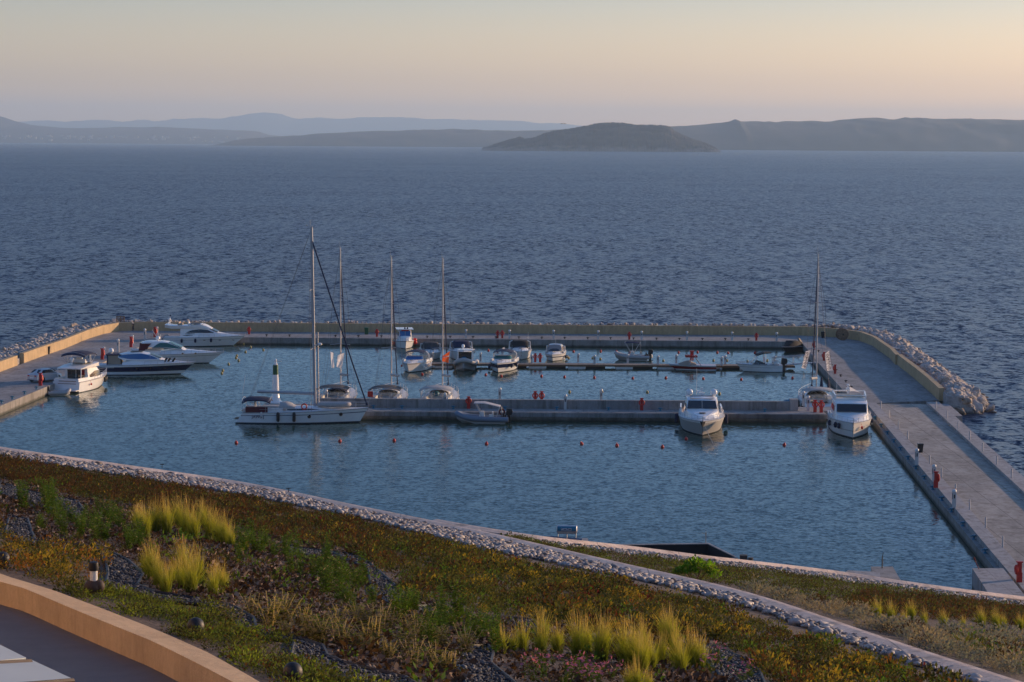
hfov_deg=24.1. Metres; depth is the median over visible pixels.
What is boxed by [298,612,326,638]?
pale shrublet
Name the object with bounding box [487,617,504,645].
leafy herb
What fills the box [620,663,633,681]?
feather grass
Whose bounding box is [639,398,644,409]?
life station
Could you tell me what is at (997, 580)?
landing block
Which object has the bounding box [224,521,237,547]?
feather grass
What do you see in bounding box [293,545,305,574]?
leafy herb
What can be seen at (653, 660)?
feather grass
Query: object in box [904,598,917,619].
feather grass
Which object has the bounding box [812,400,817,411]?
life station
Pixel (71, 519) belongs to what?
leafy herb
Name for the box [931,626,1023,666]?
cushion plants
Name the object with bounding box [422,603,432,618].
leafy herb
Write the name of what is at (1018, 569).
life station
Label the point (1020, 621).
feather grass
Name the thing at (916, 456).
service pedestal
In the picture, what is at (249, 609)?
pale shrublet
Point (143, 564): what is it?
feather grass
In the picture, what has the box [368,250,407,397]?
sailboat
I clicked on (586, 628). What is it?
feather grass
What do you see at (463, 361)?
motor boat
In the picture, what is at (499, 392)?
service pedestal
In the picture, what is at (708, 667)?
pink flower plant
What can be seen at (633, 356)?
rigid inflatable boat
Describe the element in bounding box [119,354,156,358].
side window
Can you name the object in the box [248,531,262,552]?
leafy herb
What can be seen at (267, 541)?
leafy herb
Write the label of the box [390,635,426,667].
pale shrublet
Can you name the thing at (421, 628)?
leafy herb
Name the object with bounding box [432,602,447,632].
leafy herb
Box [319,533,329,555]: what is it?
leafy herb
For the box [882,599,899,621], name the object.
feather grass
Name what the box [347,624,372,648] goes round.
pale shrublet
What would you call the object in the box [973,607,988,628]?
feather grass
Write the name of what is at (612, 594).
groundcover shrubs
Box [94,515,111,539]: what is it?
leafy herb
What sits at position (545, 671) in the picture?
pink flower plant
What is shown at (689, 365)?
ski boat
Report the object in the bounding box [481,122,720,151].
island
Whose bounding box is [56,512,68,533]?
leafy herb
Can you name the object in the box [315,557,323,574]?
leafy herb
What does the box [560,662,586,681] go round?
pink flower plant
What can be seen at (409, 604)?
leafy herb
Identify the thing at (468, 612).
leafy herb
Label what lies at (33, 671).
terrace table
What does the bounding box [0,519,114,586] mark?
groundcover shrubs
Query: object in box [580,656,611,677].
pink flower plant
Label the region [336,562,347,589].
leafy herb
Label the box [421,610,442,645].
leafy herb
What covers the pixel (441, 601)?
leafy herb
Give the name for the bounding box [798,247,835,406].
sailboat
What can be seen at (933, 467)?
service pedestal
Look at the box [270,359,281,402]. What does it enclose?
harbour beacon
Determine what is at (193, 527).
feather grass
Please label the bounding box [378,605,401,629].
pale shrublet
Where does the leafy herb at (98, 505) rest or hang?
on the garden soil at (153, 623)
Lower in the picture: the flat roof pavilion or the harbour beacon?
the flat roof pavilion
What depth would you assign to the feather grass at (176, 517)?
44.04 m
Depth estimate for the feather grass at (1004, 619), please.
63.74 m
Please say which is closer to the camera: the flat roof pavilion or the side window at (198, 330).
the flat roof pavilion
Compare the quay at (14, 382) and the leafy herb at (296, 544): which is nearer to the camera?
the leafy herb at (296, 544)
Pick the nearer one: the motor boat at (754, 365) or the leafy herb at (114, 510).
the leafy herb at (114, 510)
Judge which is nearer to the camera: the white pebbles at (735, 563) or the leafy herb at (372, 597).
the leafy herb at (372, 597)
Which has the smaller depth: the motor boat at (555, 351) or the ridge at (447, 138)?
the motor boat at (555, 351)
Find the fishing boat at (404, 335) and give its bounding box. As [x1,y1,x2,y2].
[392,327,416,348]
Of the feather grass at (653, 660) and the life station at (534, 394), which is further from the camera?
the life station at (534, 394)
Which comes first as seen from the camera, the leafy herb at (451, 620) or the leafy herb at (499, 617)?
the leafy herb at (499, 617)
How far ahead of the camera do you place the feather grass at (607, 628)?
29.62 m
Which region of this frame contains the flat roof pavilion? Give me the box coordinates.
[619,532,752,560]
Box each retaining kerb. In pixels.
[0,447,1020,681]
[433,519,1023,599]
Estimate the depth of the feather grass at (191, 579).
28.68 m
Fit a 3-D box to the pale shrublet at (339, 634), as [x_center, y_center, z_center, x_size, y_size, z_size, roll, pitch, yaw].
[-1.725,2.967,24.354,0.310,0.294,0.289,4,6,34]
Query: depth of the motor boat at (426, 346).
310.56 m
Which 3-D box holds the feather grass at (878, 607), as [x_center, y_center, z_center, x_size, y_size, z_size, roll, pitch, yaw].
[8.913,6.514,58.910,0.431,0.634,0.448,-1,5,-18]
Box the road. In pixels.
[878,404,1023,569]
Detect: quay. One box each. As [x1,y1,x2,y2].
[0,331,162,415]
[136,331,801,348]
[801,335,938,403]
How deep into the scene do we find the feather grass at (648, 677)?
24.30 m
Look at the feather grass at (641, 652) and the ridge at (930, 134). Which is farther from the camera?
the ridge at (930, 134)
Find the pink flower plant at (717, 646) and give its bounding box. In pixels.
[710,640,725,662]
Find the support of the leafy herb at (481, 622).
on the garden soil at (153, 623)
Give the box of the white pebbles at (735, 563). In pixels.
[496,533,1023,604]
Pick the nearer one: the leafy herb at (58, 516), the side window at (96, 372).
the leafy herb at (58, 516)
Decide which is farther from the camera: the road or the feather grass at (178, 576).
the road
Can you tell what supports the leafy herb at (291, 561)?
on the garden soil at (153, 623)
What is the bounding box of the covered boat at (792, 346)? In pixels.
[782,337,802,351]
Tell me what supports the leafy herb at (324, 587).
on the garden soil at (153, 623)
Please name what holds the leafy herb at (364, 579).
on the garden soil at (153, 623)
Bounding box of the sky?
[0,0,1023,125]
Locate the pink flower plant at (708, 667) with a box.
[699,652,720,673]
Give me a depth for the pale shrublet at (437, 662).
23.29 m
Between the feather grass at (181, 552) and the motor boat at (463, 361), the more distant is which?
the motor boat at (463, 361)
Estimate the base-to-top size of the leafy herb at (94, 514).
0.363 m
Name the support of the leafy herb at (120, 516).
on the garden soil at (153, 623)
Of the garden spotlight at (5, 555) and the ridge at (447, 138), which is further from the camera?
the ridge at (447, 138)
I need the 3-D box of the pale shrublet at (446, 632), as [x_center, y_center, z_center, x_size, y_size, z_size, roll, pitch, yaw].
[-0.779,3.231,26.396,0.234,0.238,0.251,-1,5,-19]
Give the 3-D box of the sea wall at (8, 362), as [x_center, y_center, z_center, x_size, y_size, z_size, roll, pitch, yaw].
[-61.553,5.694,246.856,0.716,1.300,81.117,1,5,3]
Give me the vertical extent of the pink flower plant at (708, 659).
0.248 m
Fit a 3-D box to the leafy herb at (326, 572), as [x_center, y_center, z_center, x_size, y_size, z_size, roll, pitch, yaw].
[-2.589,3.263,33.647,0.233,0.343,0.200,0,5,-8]
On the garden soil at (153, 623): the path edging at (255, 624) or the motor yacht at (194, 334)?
the path edging at (255, 624)
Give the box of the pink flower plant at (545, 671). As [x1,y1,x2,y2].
[532,655,554,675]
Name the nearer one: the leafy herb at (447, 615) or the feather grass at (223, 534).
the leafy herb at (447, 615)
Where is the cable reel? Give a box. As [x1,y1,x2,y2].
[836,328,848,339]
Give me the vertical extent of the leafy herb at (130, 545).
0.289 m
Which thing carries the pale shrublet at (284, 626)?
on the garden soil at (153, 623)
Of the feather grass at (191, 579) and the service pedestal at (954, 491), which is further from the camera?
the service pedestal at (954, 491)
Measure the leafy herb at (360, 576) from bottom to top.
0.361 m
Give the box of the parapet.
[926,402,1023,494]
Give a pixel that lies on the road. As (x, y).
(990, 491)
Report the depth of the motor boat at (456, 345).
310.10 m
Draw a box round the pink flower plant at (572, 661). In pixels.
[557,654,578,670]
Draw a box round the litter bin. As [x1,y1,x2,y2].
[917,443,923,452]
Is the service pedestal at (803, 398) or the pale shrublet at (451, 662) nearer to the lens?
the pale shrublet at (451, 662)
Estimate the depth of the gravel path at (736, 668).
29.05 m
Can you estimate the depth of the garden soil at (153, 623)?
29.15 m
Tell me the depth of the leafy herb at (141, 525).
36.57 m
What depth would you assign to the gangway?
297.84 m
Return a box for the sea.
[0,143,1023,589]
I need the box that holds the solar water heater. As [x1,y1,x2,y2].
[550,525,581,539]
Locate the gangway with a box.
[772,354,817,365]
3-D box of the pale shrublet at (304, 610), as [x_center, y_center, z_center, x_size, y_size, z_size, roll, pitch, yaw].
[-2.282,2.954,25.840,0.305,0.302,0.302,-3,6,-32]
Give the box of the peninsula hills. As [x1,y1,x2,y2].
[0,116,275,143]
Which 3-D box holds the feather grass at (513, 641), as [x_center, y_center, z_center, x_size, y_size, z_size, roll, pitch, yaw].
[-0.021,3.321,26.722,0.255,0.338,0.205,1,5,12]
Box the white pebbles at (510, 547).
[0,449,988,681]
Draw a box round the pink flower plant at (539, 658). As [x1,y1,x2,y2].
[530,648,550,672]
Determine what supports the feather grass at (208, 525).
on the garden soil at (153, 623)
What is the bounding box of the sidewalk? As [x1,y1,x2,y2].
[867,403,1023,593]
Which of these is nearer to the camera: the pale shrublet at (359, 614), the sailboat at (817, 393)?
the pale shrublet at (359, 614)
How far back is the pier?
243.86 m
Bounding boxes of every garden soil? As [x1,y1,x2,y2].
[0,461,965,681]
[494,533,1023,681]
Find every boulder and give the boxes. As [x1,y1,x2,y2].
[939,376,949,383]
[953,405,965,414]
[963,385,973,391]
[972,400,983,412]
[977,397,984,406]
[984,404,994,411]
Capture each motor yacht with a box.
[163,315,244,346]
[675,379,727,435]
[827,384,872,438]
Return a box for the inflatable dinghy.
[47,386,70,395]
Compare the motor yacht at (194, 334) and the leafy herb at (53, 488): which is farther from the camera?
the motor yacht at (194, 334)
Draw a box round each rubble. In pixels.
[0,319,139,359]
[133,319,833,327]
[828,323,988,413]
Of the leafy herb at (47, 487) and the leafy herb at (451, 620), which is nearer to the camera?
the leafy herb at (451, 620)
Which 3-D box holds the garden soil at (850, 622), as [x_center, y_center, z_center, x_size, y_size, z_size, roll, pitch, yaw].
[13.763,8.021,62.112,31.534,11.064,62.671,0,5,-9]
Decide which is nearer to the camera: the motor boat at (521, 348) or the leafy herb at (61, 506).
the leafy herb at (61, 506)
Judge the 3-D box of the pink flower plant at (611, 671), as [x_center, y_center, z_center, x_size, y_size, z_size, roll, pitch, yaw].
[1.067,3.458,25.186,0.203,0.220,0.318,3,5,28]
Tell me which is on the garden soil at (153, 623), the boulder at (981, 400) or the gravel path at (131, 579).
the gravel path at (131, 579)
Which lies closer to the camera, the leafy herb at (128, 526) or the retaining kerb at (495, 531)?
the leafy herb at (128, 526)
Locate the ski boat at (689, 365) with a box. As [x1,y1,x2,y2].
[668,351,720,370]
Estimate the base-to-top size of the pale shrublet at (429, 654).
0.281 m
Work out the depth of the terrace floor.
21.83 m
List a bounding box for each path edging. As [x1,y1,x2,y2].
[0,482,83,513]
[4,514,415,681]
[270,542,342,559]
[333,551,405,604]
[415,604,534,634]
[455,643,515,681]
[702,643,765,681]
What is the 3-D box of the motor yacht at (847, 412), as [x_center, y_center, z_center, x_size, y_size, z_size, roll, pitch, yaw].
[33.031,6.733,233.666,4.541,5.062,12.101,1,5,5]
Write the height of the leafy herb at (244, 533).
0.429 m
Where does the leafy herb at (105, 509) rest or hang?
on the garden soil at (153, 623)
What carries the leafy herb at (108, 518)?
on the garden soil at (153, 623)
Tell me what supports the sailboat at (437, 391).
on the sea
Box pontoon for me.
[432,362,794,369]
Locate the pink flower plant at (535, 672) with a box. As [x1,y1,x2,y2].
[520,652,549,681]
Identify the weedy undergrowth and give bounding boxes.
[0,479,733,681]
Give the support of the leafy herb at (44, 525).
on the garden soil at (153, 623)
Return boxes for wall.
[0,355,17,371]
[0,574,258,681]
[19,322,131,363]
[134,322,576,333]
[577,325,602,333]
[602,325,898,364]
[846,570,879,576]
[897,354,943,400]
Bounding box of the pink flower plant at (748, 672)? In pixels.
[740,658,754,676]
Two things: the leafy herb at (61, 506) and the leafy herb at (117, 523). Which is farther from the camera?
the leafy herb at (61, 506)
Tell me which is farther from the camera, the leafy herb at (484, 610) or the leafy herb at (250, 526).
the leafy herb at (250, 526)
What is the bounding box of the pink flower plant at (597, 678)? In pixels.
[582,664,604,681]
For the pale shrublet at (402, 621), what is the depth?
27.35 m
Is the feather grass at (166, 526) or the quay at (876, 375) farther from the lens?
the quay at (876, 375)
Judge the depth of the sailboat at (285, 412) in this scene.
238.31 m
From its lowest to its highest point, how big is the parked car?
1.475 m
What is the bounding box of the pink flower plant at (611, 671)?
[600,661,622,677]
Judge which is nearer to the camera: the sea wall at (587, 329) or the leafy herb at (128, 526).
the leafy herb at (128, 526)
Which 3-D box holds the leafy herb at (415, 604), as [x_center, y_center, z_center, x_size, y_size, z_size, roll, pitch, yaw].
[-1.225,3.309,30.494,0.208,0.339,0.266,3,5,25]
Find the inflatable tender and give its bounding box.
[317,401,350,406]
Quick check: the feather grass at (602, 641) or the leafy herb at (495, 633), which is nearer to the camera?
the leafy herb at (495, 633)
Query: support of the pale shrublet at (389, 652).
on the garden soil at (153, 623)
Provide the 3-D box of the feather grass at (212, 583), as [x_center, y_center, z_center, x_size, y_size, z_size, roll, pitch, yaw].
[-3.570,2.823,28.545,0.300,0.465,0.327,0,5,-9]
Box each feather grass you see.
[128,501,148,525]
[129,504,143,521]
[130,501,156,537]
[135,547,150,574]
[138,533,162,579]
[145,494,162,532]
[146,549,169,587]
[154,491,179,534]
[155,561,174,591]
[163,556,176,583]
[167,532,197,573]
[169,493,183,526]
[170,554,190,588]
[172,493,196,534]
[173,551,204,592]
[182,501,202,539]
[183,536,209,586]
[190,498,209,526]
[198,500,219,538]
[201,560,221,594]
[204,508,225,541]
[206,555,231,589]
[214,509,231,543]
[216,565,231,588]
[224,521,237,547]
[494,624,511,653]
[506,625,519,653]
[511,617,532,651]
[528,605,551,638]
[528,613,552,656]
[546,618,566,653]
[561,603,590,659]
[570,614,599,651]
[579,604,617,661]
[598,621,614,640]
[608,616,636,662]
[614,609,650,666]
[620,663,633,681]
[623,651,648,681]
[627,623,654,672]
[631,613,654,645]
[641,630,663,668]
[641,666,655,681]
[650,601,684,646]
[650,627,668,664]
[655,610,672,635]
[661,630,694,669]
[664,616,686,664]
[675,621,703,668]
[685,628,712,670]
[868,595,881,618]
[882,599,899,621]
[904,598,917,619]
[918,605,928,622]
[937,609,948,625]
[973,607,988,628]
[987,608,1003,628]
[1000,610,1008,629]
[1014,612,1023,629]
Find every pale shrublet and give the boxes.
[216,597,248,625]
[240,592,264,615]
[250,591,286,630]
[269,588,303,623]
[275,591,296,609]
[277,620,293,633]
[284,603,313,628]
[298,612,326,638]
[301,608,334,643]
[323,619,356,645]
[325,609,346,627]
[326,603,350,624]
[328,612,353,639]
[343,601,363,625]
[346,599,376,628]
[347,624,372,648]
[353,615,383,644]
[358,599,393,631]
[363,636,376,648]
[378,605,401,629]
[380,636,399,658]
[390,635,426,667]
[392,627,420,654]
[397,614,414,630]
[399,618,423,641]
[401,606,435,635]
[420,640,449,666]
[422,622,446,642]
[430,647,451,669]
[432,623,449,642]
[434,627,454,647]
[436,650,459,669]
[453,622,482,652]
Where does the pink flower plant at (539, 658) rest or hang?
on the garden soil at (153, 623)
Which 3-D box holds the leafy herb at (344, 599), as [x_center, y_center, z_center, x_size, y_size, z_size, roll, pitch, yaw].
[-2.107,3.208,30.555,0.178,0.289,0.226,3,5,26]
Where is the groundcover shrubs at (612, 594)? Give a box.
[0,451,972,681]
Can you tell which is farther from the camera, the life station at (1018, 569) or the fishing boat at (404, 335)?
the fishing boat at (404, 335)
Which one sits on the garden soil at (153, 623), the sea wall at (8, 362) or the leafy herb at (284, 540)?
the leafy herb at (284, 540)
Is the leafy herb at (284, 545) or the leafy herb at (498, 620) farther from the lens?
the leafy herb at (284, 545)
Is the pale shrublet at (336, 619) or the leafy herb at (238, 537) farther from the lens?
the leafy herb at (238, 537)
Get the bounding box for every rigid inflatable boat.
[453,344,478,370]
[455,401,512,423]
[614,341,652,360]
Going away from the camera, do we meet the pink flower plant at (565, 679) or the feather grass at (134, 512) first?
the pink flower plant at (565, 679)
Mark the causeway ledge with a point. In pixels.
(974, 546)
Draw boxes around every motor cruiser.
[53,350,106,392]
[96,348,195,374]
[123,334,223,363]
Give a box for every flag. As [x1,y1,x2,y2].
[330,352,333,367]
[337,353,343,367]
[442,351,449,362]
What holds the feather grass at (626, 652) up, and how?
on the garden soil at (153, 623)
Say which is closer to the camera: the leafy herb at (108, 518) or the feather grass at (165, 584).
the feather grass at (165, 584)
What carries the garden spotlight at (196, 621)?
on the garden soil at (153, 623)
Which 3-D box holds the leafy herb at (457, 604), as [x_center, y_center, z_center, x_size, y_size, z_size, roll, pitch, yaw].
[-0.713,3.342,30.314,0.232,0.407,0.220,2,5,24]
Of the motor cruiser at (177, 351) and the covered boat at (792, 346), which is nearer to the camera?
the motor cruiser at (177, 351)
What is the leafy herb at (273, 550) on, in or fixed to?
on the garden soil at (153, 623)
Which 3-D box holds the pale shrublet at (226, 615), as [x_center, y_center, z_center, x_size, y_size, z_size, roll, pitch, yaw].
[-2.874,2.797,24.655,0.378,0.329,0.362,-1,5,-13]
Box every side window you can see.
[90,370,101,376]
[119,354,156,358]
[154,343,181,348]
[186,329,213,332]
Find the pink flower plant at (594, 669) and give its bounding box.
[584,663,604,681]
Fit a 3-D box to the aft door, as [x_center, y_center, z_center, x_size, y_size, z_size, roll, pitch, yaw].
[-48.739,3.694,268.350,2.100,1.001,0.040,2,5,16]
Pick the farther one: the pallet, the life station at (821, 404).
the pallet
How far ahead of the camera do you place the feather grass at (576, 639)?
27.18 m
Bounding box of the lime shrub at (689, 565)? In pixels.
[669,554,722,579]
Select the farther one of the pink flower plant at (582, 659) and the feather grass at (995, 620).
the feather grass at (995, 620)
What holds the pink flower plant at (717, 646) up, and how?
on the garden soil at (153, 623)
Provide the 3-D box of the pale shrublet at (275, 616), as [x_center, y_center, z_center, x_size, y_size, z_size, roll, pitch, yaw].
[-2.547,2.833,25.182,0.395,0.402,0.423,1,5,4]
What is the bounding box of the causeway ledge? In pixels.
[868,409,999,567]
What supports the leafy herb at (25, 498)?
on the garden soil at (153, 623)
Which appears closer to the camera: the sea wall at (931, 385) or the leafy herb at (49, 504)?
the leafy herb at (49, 504)
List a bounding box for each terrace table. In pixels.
[0,645,32,663]
[0,660,74,681]
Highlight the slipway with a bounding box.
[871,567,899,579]
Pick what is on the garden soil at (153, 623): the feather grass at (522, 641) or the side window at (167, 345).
the feather grass at (522, 641)
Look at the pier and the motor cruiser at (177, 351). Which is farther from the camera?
the motor cruiser at (177, 351)
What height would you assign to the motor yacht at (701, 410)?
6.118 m
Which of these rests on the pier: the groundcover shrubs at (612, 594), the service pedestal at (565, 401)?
the service pedestal at (565, 401)
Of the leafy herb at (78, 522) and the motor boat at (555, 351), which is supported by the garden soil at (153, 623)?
the leafy herb at (78, 522)
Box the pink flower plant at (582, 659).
[575,651,593,675]
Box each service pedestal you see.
[498,387,500,398]
[564,394,566,409]
[802,391,804,405]
[807,396,809,410]
[915,448,918,464]
[932,464,935,480]
[952,489,956,507]
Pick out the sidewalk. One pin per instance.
(999, 554)
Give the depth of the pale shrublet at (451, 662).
23.27 m
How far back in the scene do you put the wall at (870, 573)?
146.75 m
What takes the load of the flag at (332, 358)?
hanging from the sailboat at (336, 390)
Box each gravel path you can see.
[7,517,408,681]
[459,646,506,681]
[707,649,761,681]
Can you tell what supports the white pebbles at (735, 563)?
on the garden soil at (850, 622)
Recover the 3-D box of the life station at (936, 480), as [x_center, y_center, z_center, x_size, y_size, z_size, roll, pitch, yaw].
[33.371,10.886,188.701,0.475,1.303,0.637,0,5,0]
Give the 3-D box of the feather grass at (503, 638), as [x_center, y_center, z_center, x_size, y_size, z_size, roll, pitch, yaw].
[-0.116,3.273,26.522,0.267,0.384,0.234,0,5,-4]
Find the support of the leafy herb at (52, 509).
on the garden soil at (153, 623)
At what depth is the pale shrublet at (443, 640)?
26.00 m
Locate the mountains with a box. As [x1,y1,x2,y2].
[21,112,580,135]
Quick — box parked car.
[27,368,61,381]
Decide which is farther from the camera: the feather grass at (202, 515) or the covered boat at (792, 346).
the covered boat at (792, 346)
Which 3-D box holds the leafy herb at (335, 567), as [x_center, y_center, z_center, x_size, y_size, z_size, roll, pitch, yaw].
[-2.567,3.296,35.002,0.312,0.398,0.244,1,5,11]
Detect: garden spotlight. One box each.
[0,552,9,568]
[84,561,104,593]
[187,617,203,637]
[283,662,302,681]
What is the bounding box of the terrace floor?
[0,604,177,681]
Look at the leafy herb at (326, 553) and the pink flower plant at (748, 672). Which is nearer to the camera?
the pink flower plant at (748, 672)
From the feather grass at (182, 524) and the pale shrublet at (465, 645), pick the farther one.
the feather grass at (182, 524)
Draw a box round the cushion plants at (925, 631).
[737,573,1023,675]
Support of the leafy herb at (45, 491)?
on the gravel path
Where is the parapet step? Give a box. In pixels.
[942,404,962,421]
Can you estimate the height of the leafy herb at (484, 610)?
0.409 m
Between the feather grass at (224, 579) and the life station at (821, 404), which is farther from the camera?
the life station at (821, 404)
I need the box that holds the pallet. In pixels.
[116,316,124,321]
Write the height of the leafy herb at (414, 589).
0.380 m
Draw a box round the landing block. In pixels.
[972,568,1023,595]
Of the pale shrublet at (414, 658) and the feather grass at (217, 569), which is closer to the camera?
the pale shrublet at (414, 658)
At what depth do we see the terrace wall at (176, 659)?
21.96 m
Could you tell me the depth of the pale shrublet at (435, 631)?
26.16 m
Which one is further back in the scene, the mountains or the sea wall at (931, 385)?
the mountains
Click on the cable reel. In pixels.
(842, 333)
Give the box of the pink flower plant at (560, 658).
[558,650,583,672]
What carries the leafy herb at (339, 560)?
on the garden soil at (153, 623)
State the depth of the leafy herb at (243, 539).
38.21 m
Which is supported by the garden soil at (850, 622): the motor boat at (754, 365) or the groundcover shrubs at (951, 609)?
the groundcover shrubs at (951, 609)
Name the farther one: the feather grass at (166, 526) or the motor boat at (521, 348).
the motor boat at (521, 348)
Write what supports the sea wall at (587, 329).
on the quay at (569, 340)
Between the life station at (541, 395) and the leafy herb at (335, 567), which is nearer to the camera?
the leafy herb at (335, 567)
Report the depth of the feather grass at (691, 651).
28.12 m
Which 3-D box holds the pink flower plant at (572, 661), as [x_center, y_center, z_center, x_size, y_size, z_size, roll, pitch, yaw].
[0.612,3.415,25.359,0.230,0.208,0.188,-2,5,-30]
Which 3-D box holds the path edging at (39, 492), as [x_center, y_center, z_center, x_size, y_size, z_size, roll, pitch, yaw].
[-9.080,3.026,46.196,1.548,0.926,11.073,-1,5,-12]
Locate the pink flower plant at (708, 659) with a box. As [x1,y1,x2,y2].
[703,649,713,666]
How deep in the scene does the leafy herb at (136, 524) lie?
37.41 m
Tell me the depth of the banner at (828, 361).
251.00 m
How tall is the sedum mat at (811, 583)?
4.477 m
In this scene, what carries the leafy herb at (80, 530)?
on the garden soil at (153, 623)
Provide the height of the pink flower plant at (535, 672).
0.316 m
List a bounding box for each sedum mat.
[52,574,404,681]
[499,531,1023,615]
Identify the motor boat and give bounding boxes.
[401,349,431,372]
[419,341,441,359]
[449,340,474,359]
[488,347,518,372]
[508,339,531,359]
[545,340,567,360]
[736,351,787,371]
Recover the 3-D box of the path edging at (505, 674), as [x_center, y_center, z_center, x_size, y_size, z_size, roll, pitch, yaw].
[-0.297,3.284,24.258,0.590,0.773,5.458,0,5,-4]
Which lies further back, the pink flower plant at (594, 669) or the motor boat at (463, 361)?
the motor boat at (463, 361)
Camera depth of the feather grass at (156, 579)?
28.61 m
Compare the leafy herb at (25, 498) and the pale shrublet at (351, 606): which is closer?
the pale shrublet at (351, 606)
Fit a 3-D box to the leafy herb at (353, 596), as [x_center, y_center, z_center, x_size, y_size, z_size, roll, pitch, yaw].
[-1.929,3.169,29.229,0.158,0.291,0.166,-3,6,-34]
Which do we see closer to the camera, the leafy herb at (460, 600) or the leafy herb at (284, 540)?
the leafy herb at (460, 600)
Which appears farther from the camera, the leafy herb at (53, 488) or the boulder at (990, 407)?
the boulder at (990, 407)
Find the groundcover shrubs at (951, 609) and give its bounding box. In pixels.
[834,584,1023,627]
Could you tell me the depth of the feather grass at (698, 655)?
28.14 m
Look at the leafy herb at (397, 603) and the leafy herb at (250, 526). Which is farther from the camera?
the leafy herb at (250, 526)
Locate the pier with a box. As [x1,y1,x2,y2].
[265,398,830,422]
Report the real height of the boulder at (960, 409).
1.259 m
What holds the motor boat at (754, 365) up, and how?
on the sea
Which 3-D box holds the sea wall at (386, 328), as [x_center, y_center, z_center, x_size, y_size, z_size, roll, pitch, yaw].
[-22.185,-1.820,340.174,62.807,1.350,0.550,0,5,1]
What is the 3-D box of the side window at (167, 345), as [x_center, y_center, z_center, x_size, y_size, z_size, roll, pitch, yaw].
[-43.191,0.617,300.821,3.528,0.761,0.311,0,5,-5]
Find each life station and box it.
[38,373,42,385]
[100,348,104,359]
[129,336,132,346]
[465,396,471,408]
[532,391,537,398]
[539,391,544,398]
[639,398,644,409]
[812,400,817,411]
[818,400,824,412]
[933,471,939,487]
[1014,561,1022,581]
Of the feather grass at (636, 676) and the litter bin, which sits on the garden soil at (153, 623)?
the feather grass at (636, 676)
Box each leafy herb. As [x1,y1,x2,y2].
[13,482,29,500]
[18,479,31,506]
[34,511,42,528]
[37,479,49,503]
[39,478,53,497]
[40,516,46,528]
[43,486,56,513]
[47,477,59,505]
[49,499,61,519]
[53,502,63,525]
[55,494,68,514]
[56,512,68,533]
[64,504,76,524]
[72,512,87,530]
[75,514,86,537]
[79,504,88,516]
[85,507,99,527]
[86,519,94,530]
[87,521,101,539]
[93,496,103,512]
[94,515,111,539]
[100,499,113,518]
[101,520,110,540]
[104,508,114,527]
[109,501,119,521]
[113,515,121,527]
[114,505,129,524]
[122,521,130,540]
[123,529,135,545]
[125,531,133,549]
[127,527,136,545]
[131,515,141,533]
[135,518,146,542]
[135,532,145,546]
[231,521,244,549]
[234,541,243,562]
[237,529,252,550]
[240,527,250,547]
[247,527,255,545]
[248,518,255,535]
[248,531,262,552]
[257,525,268,552]
[262,530,270,545]
[268,537,280,554]
[279,534,290,550]
[281,532,292,556]
[282,545,295,571]
[290,528,301,551]
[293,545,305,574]
[308,554,316,576]
[313,563,333,595]
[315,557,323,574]
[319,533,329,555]
[320,563,335,581]
[321,542,332,565]
[324,555,340,571]
[328,554,345,577]
[331,571,344,600]
[335,551,344,572]
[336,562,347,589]
[339,583,352,602]
[347,590,357,610]
[348,562,358,584]
[350,565,366,589]
[354,550,372,583]
[364,583,377,602]
[385,583,406,618]
[398,587,412,613]
[401,592,414,609]
[403,583,417,600]
[407,589,422,609]
[414,612,429,636]
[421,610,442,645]
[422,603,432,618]
[428,602,436,622]
[431,581,450,621]
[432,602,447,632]
[435,605,451,632]
[447,605,457,629]
[448,591,463,621]
[449,575,469,618]
[459,619,473,645]
[463,605,473,622]
[468,611,485,638]
[469,613,487,637]
[476,600,490,628]
[479,609,492,631]
[485,619,503,651]
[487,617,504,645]
[488,606,503,633]
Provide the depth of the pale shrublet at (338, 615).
26.84 m
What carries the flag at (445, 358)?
attached to the sailboat at (437, 391)
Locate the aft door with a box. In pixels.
[67,369,84,378]
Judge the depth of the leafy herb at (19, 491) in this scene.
43.98 m
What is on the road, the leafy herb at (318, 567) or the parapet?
the parapet
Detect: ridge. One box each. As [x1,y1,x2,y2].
[209,129,555,146]
[571,117,1023,151]
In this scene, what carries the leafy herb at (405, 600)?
on the garden soil at (153, 623)
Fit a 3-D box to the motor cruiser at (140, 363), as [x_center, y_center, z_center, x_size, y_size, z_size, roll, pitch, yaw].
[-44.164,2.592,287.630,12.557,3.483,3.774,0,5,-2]
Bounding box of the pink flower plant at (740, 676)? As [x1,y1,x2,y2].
[727,664,749,680]
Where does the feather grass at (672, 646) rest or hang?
on the garden soil at (153, 623)
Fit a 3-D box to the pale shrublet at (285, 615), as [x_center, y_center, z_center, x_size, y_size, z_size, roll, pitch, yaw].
[-2.462,2.901,26.148,0.414,0.375,0.432,0,5,-8]
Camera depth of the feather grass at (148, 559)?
29.83 m
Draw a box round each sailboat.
[235,219,368,423]
[316,246,357,397]
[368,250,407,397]
[419,257,459,398]
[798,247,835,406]
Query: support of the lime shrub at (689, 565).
on the garden soil at (850, 622)

